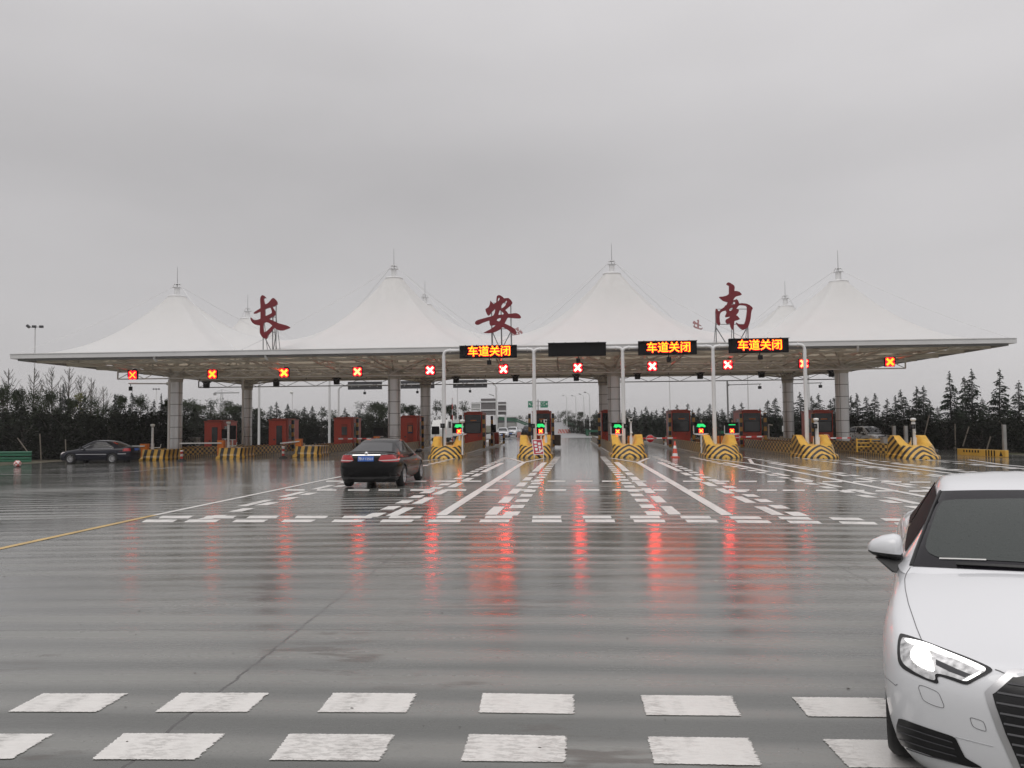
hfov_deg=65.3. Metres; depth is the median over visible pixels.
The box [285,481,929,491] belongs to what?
road marking single bars
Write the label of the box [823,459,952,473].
road marking lane line
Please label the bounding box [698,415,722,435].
leafy tree
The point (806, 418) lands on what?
sign gantry
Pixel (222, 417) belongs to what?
leafy tree
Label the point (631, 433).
camera pole
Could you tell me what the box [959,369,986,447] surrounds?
conifer tree
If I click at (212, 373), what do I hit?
lane signal
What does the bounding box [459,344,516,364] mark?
led sign
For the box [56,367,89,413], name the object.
bare tree
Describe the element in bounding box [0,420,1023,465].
ground
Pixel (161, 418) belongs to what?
leafy tree
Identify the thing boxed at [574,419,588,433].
leafy tree
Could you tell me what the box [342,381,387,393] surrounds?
led sign
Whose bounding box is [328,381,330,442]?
light pole
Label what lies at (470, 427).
window
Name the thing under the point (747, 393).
light pole
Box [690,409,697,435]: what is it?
conifer tree
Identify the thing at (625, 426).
flash unit
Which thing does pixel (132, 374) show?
lane signal
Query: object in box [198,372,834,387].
signal beam
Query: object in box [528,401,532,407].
road sign
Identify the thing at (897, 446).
toll island
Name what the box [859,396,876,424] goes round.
conifer tree
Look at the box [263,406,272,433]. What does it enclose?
conifer tree
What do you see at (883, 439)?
cabinet
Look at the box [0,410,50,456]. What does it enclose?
leafy tree
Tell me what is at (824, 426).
window
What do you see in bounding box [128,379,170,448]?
camera mast
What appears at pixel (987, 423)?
leafy tree
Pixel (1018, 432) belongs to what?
leafy tree
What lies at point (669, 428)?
guard post
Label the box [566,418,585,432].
leafy tree
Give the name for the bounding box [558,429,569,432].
crowd barrier
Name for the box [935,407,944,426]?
conifer tree
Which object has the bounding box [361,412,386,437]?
leafy tree
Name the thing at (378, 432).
display panel
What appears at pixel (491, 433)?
guard post
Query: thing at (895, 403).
conifer tree
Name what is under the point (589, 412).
street lamp
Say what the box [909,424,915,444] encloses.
flash unit
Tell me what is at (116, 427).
leafy tree
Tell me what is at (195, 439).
generator cabinet
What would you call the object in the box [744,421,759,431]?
window
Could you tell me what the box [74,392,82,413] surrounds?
leafy tree
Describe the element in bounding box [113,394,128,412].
leafy tree
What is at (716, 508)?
road marking lane line
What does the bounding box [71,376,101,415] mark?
bare tree
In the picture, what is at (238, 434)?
leafy tree
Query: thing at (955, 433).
post
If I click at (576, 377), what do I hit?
lane signal
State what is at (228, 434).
camera pole
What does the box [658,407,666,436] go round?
conifer tree
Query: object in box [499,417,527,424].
guardrail
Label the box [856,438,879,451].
pipe fence
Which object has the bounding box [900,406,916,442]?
conifer tree
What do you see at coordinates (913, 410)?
conifer tree
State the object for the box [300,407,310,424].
conifer tree
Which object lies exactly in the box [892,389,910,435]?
conifer tree
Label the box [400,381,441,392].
led sign
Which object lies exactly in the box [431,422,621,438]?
exit road
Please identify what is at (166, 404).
leafy tree
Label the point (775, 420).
conifer tree
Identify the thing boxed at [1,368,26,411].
bare tree
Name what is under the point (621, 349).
sign gantry
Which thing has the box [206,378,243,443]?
camera mast
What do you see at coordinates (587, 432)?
guardrail
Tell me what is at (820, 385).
camera mast
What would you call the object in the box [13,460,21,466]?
marker ball
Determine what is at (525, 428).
dark suv
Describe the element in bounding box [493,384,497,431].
sign gantry
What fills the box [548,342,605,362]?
led sign
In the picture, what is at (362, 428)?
leafy tree
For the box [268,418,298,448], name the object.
toll booth
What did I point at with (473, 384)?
led sign
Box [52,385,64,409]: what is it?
bare tree
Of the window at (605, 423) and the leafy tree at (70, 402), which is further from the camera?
the leafy tree at (70, 402)
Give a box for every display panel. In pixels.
[222,429,226,439]
[230,425,235,446]
[373,428,383,436]
[432,426,438,435]
[491,425,495,445]
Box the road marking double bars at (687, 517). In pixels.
[143,516,899,524]
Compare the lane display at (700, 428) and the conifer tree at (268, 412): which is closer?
the lane display at (700, 428)
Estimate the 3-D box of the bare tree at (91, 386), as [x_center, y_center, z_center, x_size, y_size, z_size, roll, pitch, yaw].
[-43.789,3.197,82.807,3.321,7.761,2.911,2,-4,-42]
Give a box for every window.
[354,423,355,437]
[466,422,480,432]
[603,421,607,431]
[673,421,688,431]
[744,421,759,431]
[817,421,831,431]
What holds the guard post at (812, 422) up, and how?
on the toll island at (897, 446)
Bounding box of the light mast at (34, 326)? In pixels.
[26,324,43,393]
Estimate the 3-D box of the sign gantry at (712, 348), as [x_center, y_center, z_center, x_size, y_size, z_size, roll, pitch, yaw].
[11.059,0.784,43.718,1.979,5.987,0.390,-1,-3,3]
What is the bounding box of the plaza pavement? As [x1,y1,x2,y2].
[0,438,1023,767]
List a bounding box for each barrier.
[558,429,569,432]
[957,449,1008,456]
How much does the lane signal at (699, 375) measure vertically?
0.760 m
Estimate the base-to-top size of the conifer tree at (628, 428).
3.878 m
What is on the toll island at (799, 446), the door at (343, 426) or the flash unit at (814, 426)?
the flash unit at (814, 426)
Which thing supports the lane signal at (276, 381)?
attached to the signal beam at (514, 383)
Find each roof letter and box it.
[250,295,289,349]
[475,295,520,344]
[512,327,522,335]
[693,320,702,329]
[714,282,752,341]
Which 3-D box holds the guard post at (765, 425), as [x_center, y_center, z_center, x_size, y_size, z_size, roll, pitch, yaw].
[17.905,3.252,56.463,0.190,2.420,0.190,-1,-3,3]
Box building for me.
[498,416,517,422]
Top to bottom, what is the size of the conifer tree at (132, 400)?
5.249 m
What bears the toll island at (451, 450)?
on the plaza pavement
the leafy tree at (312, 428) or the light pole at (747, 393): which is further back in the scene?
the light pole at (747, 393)
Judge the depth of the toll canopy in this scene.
51.72 m
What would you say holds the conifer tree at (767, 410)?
on the ground
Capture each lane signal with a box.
[127,368,138,379]
[202,381,210,387]
[207,369,217,378]
[272,378,279,385]
[279,367,289,376]
[332,377,340,384]
[352,366,362,375]
[425,365,434,374]
[452,376,459,382]
[498,364,507,373]
[511,375,519,381]
[572,374,580,380]
[573,363,582,371]
[633,373,640,378]
[647,359,656,370]
[695,372,704,378]
[722,358,732,368]
[756,371,765,377]
[798,357,808,367]
[827,370,833,376]
[884,357,895,366]
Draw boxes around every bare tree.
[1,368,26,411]
[21,368,54,411]
[35,366,71,410]
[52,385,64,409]
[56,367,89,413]
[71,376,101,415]
[77,378,108,415]
[95,387,113,422]
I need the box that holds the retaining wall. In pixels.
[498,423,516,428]
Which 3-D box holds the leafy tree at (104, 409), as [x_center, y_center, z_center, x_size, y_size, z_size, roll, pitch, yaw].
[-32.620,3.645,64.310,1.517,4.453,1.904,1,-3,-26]
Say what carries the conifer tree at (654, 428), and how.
on the ground
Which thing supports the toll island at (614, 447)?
on the plaza pavement
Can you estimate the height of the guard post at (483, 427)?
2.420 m
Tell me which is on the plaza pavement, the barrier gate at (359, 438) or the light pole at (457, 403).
the light pole at (457, 403)
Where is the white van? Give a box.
[508,427,520,436]
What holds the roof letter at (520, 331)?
attached to the toll canopy
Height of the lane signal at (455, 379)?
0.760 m
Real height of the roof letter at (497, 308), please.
3.052 m
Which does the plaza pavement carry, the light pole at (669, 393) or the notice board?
the notice board
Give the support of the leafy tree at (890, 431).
on the ground
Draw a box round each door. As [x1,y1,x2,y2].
[212,427,217,445]
[276,426,281,444]
[341,424,346,443]
[407,423,412,442]
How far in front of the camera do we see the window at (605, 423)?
57.55 m
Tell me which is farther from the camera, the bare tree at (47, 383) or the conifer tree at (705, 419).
the conifer tree at (705, 419)
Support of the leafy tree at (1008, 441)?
on the ground
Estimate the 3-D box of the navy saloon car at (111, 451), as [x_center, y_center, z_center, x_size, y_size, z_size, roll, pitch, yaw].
[-25.718,4.228,49.954,4.697,1.447,2.137,-1,-3,5]
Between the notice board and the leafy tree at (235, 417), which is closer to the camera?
the notice board
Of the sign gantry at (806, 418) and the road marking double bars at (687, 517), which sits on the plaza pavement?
the road marking double bars at (687, 517)
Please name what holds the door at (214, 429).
in the toll booth at (213, 430)
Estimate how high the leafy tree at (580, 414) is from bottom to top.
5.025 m
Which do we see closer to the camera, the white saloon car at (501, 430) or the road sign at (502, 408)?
the white saloon car at (501, 430)
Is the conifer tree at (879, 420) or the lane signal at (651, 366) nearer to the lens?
the lane signal at (651, 366)
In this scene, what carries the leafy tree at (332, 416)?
on the ground
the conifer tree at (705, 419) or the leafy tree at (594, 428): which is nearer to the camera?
the conifer tree at (705, 419)
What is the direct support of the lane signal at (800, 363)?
attached to the signal beam at (638, 371)
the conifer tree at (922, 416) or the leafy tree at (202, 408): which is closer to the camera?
the conifer tree at (922, 416)
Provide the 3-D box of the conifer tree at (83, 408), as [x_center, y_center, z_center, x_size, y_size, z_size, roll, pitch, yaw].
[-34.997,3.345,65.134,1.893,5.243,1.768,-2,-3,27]
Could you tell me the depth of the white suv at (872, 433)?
62.16 m
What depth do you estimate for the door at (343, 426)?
59.93 m
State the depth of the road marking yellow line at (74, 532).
14.39 m
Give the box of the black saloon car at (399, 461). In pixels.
[341,438,422,485]
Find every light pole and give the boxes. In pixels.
[258,382,259,444]
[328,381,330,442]
[457,388,457,419]
[669,376,670,409]
[747,375,748,409]
[807,375,809,409]
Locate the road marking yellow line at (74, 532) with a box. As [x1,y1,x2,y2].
[0,515,155,548]
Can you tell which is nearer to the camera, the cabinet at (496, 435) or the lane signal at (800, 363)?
the lane signal at (800, 363)
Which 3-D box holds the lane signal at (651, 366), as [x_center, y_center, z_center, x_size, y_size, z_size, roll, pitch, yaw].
[9.289,-1.248,52.942,0.660,0.770,0.370,-1,-3,3]
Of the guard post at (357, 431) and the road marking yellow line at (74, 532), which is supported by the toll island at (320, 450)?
the guard post at (357, 431)
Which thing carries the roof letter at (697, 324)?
attached to the toll canopy
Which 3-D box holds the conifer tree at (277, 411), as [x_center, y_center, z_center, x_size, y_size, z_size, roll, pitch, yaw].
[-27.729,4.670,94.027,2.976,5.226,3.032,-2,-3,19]
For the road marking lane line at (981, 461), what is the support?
on the plaza pavement
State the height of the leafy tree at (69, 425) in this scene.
4.384 m
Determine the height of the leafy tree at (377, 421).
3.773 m
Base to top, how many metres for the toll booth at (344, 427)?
2.470 m
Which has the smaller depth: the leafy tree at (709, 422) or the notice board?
the notice board
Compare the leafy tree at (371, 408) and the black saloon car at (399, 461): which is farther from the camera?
the leafy tree at (371, 408)
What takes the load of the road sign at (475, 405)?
on the embankment
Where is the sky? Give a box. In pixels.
[0,0,1023,426]
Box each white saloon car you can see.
[498,427,509,437]
[868,471,1023,767]
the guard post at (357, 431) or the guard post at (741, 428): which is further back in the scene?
the guard post at (357, 431)
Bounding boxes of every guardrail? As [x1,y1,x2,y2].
[0,451,31,461]
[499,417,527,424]
[565,420,597,435]
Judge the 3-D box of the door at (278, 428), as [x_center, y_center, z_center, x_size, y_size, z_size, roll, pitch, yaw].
[-17.567,4.072,60.256,0.440,1.860,0.030,-1,-3,3]
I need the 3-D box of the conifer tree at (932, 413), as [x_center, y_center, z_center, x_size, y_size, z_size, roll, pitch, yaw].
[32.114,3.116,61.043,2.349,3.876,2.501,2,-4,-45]
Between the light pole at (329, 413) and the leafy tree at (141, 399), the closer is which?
the leafy tree at (141, 399)
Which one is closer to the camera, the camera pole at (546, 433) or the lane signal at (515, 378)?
the camera pole at (546, 433)
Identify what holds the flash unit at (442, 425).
on the toll island at (451, 450)
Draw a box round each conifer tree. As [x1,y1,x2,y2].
[53,403,63,444]
[56,384,66,422]
[73,396,87,440]
[108,395,119,416]
[127,393,137,427]
[147,401,158,439]
[158,393,164,424]
[203,400,216,419]
[263,402,282,440]
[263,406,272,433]
[283,404,293,418]
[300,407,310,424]
[306,406,321,437]
[626,409,636,433]
[629,407,641,434]
[638,407,655,437]
[644,412,661,436]
[652,409,664,436]
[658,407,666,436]
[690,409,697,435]
[701,412,711,434]
[704,405,711,428]
[716,410,726,435]
[761,401,777,436]
[767,398,782,436]
[773,411,782,436]
[794,392,803,434]
[810,396,814,409]
[812,393,833,439]
[827,399,835,436]
[829,398,835,439]
[849,395,860,427]
[850,393,866,426]
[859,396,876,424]
[869,393,880,421]
[874,412,886,433]
[878,399,892,428]
[887,395,900,434]
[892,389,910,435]
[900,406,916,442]
[902,387,924,426]
[914,386,939,426]
[915,410,938,446]
[922,400,940,440]
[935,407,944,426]
[936,371,971,448]
[957,378,973,416]
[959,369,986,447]
[974,370,1015,450]
[975,399,988,447]
[1000,380,1023,444]
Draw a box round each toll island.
[139,444,243,460]
[216,443,304,458]
[292,442,360,456]
[406,440,431,451]
[428,436,502,458]
[517,435,553,457]
[590,434,647,457]
[644,434,742,457]
[711,435,838,458]
[762,435,940,459]
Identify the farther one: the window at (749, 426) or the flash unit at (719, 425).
the window at (749, 426)
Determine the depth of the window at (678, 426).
57.22 m
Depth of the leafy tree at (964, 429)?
58.12 m
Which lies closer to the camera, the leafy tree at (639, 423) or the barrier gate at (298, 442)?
the barrier gate at (298, 442)
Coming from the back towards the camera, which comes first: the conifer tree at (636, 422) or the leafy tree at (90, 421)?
the conifer tree at (636, 422)
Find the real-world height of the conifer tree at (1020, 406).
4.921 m
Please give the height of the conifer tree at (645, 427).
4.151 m
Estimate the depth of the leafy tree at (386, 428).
93.45 m
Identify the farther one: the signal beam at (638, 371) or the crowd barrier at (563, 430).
the crowd barrier at (563, 430)
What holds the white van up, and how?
on the exit road
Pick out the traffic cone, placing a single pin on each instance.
(674, 454)
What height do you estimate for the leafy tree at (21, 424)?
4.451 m
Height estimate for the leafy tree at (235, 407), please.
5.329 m
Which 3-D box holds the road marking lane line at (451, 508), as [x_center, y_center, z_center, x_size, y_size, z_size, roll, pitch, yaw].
[0.018,3.292,29.434,2.167,0.011,27.020,-1,-3,3]
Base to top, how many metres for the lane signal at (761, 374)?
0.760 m
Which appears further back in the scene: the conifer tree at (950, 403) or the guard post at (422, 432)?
the guard post at (422, 432)
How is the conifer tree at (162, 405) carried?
on the ground
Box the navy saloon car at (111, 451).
[60,440,140,463]
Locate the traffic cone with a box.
[671,441,679,457]
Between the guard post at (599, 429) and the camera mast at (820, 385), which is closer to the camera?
the guard post at (599, 429)
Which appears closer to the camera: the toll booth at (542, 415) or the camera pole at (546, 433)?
the camera pole at (546, 433)
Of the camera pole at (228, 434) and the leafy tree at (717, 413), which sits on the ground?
the leafy tree at (717, 413)
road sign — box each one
[471,402,480,410]
[480,398,495,424]
[497,402,506,427]
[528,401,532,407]
[540,401,547,407]
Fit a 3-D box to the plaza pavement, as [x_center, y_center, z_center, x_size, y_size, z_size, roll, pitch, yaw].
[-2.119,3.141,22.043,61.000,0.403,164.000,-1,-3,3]
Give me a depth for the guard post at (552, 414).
57.30 m
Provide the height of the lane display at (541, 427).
1.830 m
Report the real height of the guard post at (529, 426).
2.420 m
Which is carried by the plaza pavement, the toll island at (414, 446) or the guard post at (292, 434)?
the toll island at (414, 446)
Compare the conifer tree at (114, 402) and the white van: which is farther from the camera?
the white van
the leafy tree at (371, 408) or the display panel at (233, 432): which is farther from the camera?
the leafy tree at (371, 408)
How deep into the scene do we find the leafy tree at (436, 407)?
96.24 m
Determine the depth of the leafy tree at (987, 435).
55.37 m
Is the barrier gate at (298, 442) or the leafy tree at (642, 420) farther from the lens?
the leafy tree at (642, 420)
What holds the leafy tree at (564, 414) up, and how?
on the ground
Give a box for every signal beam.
[117,358,905,379]
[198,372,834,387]
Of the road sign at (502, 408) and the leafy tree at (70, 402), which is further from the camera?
the road sign at (502, 408)
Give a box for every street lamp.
[580,394,584,432]
[584,392,590,434]
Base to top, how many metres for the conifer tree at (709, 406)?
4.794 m
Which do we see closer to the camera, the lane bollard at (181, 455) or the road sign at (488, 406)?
the lane bollard at (181, 455)
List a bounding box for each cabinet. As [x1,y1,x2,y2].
[182,437,200,446]
[494,432,498,443]
[554,435,560,445]
[880,437,887,442]
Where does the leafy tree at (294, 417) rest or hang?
on the ground
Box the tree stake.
[39,434,41,460]
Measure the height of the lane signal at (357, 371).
0.770 m
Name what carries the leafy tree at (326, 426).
on the ground
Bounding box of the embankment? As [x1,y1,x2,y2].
[486,423,571,432]
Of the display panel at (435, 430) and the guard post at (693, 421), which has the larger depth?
the guard post at (693, 421)
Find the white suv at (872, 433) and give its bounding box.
[850,426,886,440]
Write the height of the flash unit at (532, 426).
1.640 m
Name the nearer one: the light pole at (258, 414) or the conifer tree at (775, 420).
the conifer tree at (775, 420)
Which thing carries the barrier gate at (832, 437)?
attached to the toll island at (799, 446)
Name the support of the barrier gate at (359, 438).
attached to the toll island at (414, 446)
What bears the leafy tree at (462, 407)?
on the ground
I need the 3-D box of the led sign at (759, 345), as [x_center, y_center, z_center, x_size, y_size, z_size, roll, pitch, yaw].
[13.463,-1.930,43.569,3.237,1.205,0.350,-1,-3,3]
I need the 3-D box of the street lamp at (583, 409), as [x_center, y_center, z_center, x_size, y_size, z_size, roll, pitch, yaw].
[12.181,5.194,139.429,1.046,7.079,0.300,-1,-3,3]
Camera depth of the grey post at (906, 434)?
46.02 m
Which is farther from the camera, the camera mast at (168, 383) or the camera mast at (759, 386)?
the camera mast at (759, 386)
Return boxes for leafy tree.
[0,381,19,450]
[0,404,25,456]
[0,409,55,458]
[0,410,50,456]
[2,403,32,449]
[4,415,48,458]
[9,403,87,459]
[10,387,27,430]
[13,409,84,458]
[25,388,49,447]
[32,406,105,458]
[35,409,106,456]
[38,388,60,414]
[55,411,117,449]
[58,408,142,449]
[63,397,78,426]
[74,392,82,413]
[80,395,102,422]
[86,410,139,445]
[98,403,112,431]
[98,405,154,446]
[106,409,182,448]
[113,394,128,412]
[117,406,194,448]
[130,393,151,428]
[134,408,198,446]
[161,399,167,414]
[182,398,203,437]
[182,412,210,435]
[182,412,214,445]
[188,404,208,437]
[189,413,224,441]
[202,411,233,435]
[203,397,236,420]
[220,410,241,439]
[226,404,241,425]
[227,414,257,444]
[230,404,241,438]
[231,412,268,444]
[252,408,266,444]
[252,415,274,444]
[263,413,305,439]
[285,411,320,444]
[288,409,306,421]
[299,417,316,443]
[301,413,327,443]
[309,416,333,443]
[314,416,336,442]
[317,406,327,427]
[325,415,349,442]
[326,410,337,435]
[341,414,371,441]
[346,414,377,441]
[352,401,378,431]
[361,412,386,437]
[365,401,387,420]
[367,415,387,437]
[371,417,387,437]
[376,405,387,433]
[401,404,416,414]
[431,399,441,425]
[438,404,456,419]
[455,401,469,419]
[560,410,573,427]
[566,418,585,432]
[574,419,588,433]
[575,412,587,425]
[583,419,595,434]
[587,419,597,435]
[626,415,643,436]
[630,412,656,436]
[690,413,712,437]
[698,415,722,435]
[708,411,732,435]
[850,414,884,439]
[858,412,905,434]
[876,417,922,438]
[899,412,957,448]
[923,415,967,450]
[936,413,988,448]
[944,411,1009,449]
[971,417,1017,449]
[986,412,1023,452]
[999,414,1023,452]
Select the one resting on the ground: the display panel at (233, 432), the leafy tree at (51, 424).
the leafy tree at (51, 424)
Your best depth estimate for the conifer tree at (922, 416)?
58.03 m
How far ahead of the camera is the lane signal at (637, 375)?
65.34 m
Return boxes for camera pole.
[149,424,160,448]
[226,421,236,447]
[460,419,464,454]
[544,420,547,442]
[629,419,632,444]
[813,418,819,444]
[910,418,916,444]
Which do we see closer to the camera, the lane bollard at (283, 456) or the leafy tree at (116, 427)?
the lane bollard at (283, 456)
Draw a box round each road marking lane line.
[154,459,437,514]
[437,458,542,514]
[612,458,731,514]
[715,459,924,496]
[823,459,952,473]
[927,459,1023,466]
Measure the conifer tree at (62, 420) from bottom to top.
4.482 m
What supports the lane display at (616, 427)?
on the toll island at (614, 447)
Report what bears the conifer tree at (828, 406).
on the ground
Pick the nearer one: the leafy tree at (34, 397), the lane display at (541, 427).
the lane display at (541, 427)
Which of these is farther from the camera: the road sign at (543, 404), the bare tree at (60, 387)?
the road sign at (543, 404)
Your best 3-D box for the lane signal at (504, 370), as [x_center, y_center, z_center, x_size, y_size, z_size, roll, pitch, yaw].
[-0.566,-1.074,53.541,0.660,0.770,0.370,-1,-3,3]
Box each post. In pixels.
[291,420,294,450]
[356,418,358,446]
[421,416,423,448]
[482,415,484,447]
[491,416,492,445]
[528,414,530,438]
[551,413,554,446]
[598,413,600,446]
[668,413,671,446]
[692,413,694,441]
[739,413,742,446]
[763,413,766,440]
[811,413,814,435]
[892,426,895,434]
[903,426,907,442]
[954,424,955,449]
[1001,425,1006,449]
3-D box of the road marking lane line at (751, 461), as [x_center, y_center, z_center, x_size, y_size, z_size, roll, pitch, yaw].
[10.302,3.183,28.053,2.167,0.026,25.719,-1,-3,3]
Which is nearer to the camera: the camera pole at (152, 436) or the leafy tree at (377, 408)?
the camera pole at (152, 436)
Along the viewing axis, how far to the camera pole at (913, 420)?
42.21 m
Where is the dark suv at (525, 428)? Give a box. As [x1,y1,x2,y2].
[522,425,531,435]
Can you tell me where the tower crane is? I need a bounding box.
[213,390,238,409]
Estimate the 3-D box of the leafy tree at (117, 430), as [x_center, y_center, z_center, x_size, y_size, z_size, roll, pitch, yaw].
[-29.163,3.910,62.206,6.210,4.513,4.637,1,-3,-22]
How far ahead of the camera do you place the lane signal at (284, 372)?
54.32 m
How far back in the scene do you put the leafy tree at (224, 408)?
99.48 m
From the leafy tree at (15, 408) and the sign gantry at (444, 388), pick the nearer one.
the sign gantry at (444, 388)
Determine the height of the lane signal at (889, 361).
0.770 m
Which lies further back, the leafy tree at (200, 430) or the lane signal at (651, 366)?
the leafy tree at (200, 430)
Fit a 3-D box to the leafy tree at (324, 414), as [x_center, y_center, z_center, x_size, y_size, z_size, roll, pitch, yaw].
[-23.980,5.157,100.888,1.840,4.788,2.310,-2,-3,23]
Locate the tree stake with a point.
(40, 447)
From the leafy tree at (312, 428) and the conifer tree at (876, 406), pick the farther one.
the leafy tree at (312, 428)
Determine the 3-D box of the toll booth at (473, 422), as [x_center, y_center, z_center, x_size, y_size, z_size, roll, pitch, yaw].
[-2.741,3.386,59.622,1.400,2.630,3.011,-1,-3,3]
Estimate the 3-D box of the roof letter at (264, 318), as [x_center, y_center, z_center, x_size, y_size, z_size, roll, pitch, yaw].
[-14.363,-3.619,47.989,2.407,3.332,0.988,-1,-3,3]
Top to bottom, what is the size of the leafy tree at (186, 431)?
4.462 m
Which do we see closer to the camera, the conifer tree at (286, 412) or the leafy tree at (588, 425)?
the conifer tree at (286, 412)
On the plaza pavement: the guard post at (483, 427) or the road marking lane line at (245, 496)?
the road marking lane line at (245, 496)
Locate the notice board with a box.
[532,439,543,458]
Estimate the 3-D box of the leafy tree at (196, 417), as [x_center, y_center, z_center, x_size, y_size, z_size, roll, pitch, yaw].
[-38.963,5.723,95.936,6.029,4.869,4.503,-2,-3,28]
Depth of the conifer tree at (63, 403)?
66.84 m
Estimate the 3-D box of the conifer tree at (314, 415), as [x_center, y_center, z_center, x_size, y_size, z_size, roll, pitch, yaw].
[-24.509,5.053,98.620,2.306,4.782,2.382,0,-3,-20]
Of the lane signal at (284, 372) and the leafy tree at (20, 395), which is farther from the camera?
the leafy tree at (20, 395)
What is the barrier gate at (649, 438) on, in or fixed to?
on the toll island at (614, 447)
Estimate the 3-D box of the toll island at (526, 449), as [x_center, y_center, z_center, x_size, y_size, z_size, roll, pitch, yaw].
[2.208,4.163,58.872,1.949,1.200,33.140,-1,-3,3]
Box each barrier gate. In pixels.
[138,444,149,456]
[180,440,225,455]
[280,439,302,446]
[335,436,379,438]
[627,435,676,442]
[717,434,763,442]
[811,434,850,441]
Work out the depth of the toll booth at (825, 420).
56.66 m
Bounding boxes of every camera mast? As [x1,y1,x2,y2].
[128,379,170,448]
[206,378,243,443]
[726,381,761,421]
[793,382,821,387]
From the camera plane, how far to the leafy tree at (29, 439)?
62.90 m
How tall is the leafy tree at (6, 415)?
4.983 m
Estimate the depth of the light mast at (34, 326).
99.12 m
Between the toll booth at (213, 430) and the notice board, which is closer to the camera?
the notice board
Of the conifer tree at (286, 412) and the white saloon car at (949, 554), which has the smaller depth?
the white saloon car at (949, 554)
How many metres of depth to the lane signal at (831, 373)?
64.40 m
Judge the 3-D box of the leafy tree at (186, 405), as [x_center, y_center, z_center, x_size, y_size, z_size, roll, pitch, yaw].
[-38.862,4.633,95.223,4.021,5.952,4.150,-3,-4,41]
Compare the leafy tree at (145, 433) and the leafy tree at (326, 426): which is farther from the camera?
the leafy tree at (326, 426)
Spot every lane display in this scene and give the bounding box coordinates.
[451,421,465,440]
[537,420,544,438]
[611,421,621,436]
[693,420,708,452]
[724,420,739,434]
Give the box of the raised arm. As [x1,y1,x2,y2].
[452,398,452,440]
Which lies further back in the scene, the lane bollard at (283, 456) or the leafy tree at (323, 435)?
the leafy tree at (323, 435)
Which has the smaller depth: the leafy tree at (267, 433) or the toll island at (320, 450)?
the toll island at (320, 450)
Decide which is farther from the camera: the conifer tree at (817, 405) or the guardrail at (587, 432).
the guardrail at (587, 432)
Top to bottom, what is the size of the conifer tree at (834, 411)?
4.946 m
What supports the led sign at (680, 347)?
attached to the sign gantry at (621, 349)
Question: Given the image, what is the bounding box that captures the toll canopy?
[9,243,1016,448]
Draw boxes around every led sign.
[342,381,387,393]
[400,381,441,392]
[446,380,486,392]
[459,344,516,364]
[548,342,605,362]
[638,340,696,361]
[728,337,788,359]
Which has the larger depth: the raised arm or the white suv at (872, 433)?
the raised arm
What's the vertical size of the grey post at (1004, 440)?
1.788 m
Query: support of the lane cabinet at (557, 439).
attached to the toll island at (526, 449)
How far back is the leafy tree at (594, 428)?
125.08 m
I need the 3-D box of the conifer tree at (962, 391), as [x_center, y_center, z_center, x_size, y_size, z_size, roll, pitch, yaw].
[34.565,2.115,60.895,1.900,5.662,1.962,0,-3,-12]
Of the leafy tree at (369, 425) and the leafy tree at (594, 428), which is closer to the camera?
the leafy tree at (369, 425)
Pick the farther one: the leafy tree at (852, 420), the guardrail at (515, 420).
the guardrail at (515, 420)
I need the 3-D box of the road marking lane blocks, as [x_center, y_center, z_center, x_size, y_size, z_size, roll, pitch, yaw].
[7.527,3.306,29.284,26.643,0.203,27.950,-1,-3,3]
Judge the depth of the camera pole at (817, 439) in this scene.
42.80 m
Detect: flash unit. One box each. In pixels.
[440,423,444,445]
[531,424,534,439]
[624,424,627,443]
[717,423,722,443]
[812,424,816,443]
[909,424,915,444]
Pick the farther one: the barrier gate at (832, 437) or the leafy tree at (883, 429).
the leafy tree at (883, 429)
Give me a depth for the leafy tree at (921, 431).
57.78 m
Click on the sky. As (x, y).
(294, 153)
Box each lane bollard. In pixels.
[177,450,185,460]
[279,446,286,458]
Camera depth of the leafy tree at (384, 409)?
99.37 m
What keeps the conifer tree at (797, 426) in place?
on the ground
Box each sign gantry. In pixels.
[338,386,341,416]
[442,349,459,445]
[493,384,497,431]
[517,347,547,438]
[606,346,637,443]
[697,344,728,443]
[789,343,808,442]
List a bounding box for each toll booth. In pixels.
[204,420,237,446]
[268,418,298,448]
[333,417,361,447]
[401,415,422,445]
[463,411,485,445]
[532,410,551,438]
[599,410,607,440]
[666,409,690,444]
[733,410,761,446]
[801,410,832,441]
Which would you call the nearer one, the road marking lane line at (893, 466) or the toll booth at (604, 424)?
the road marking lane line at (893, 466)
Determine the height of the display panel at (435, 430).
1.603 m
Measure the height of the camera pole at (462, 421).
1.953 m
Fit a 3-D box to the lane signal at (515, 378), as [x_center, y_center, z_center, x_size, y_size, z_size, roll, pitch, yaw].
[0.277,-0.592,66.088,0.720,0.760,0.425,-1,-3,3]
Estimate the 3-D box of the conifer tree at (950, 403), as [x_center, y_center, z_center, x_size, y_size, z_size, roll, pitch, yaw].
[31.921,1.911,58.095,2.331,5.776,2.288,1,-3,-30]
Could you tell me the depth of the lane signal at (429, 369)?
53.70 m
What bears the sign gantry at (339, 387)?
on the plaza pavement
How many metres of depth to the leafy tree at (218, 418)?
94.47 m
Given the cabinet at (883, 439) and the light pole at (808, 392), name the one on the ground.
the light pole at (808, 392)
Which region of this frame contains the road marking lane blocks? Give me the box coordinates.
[200,457,1023,518]
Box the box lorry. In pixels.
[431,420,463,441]

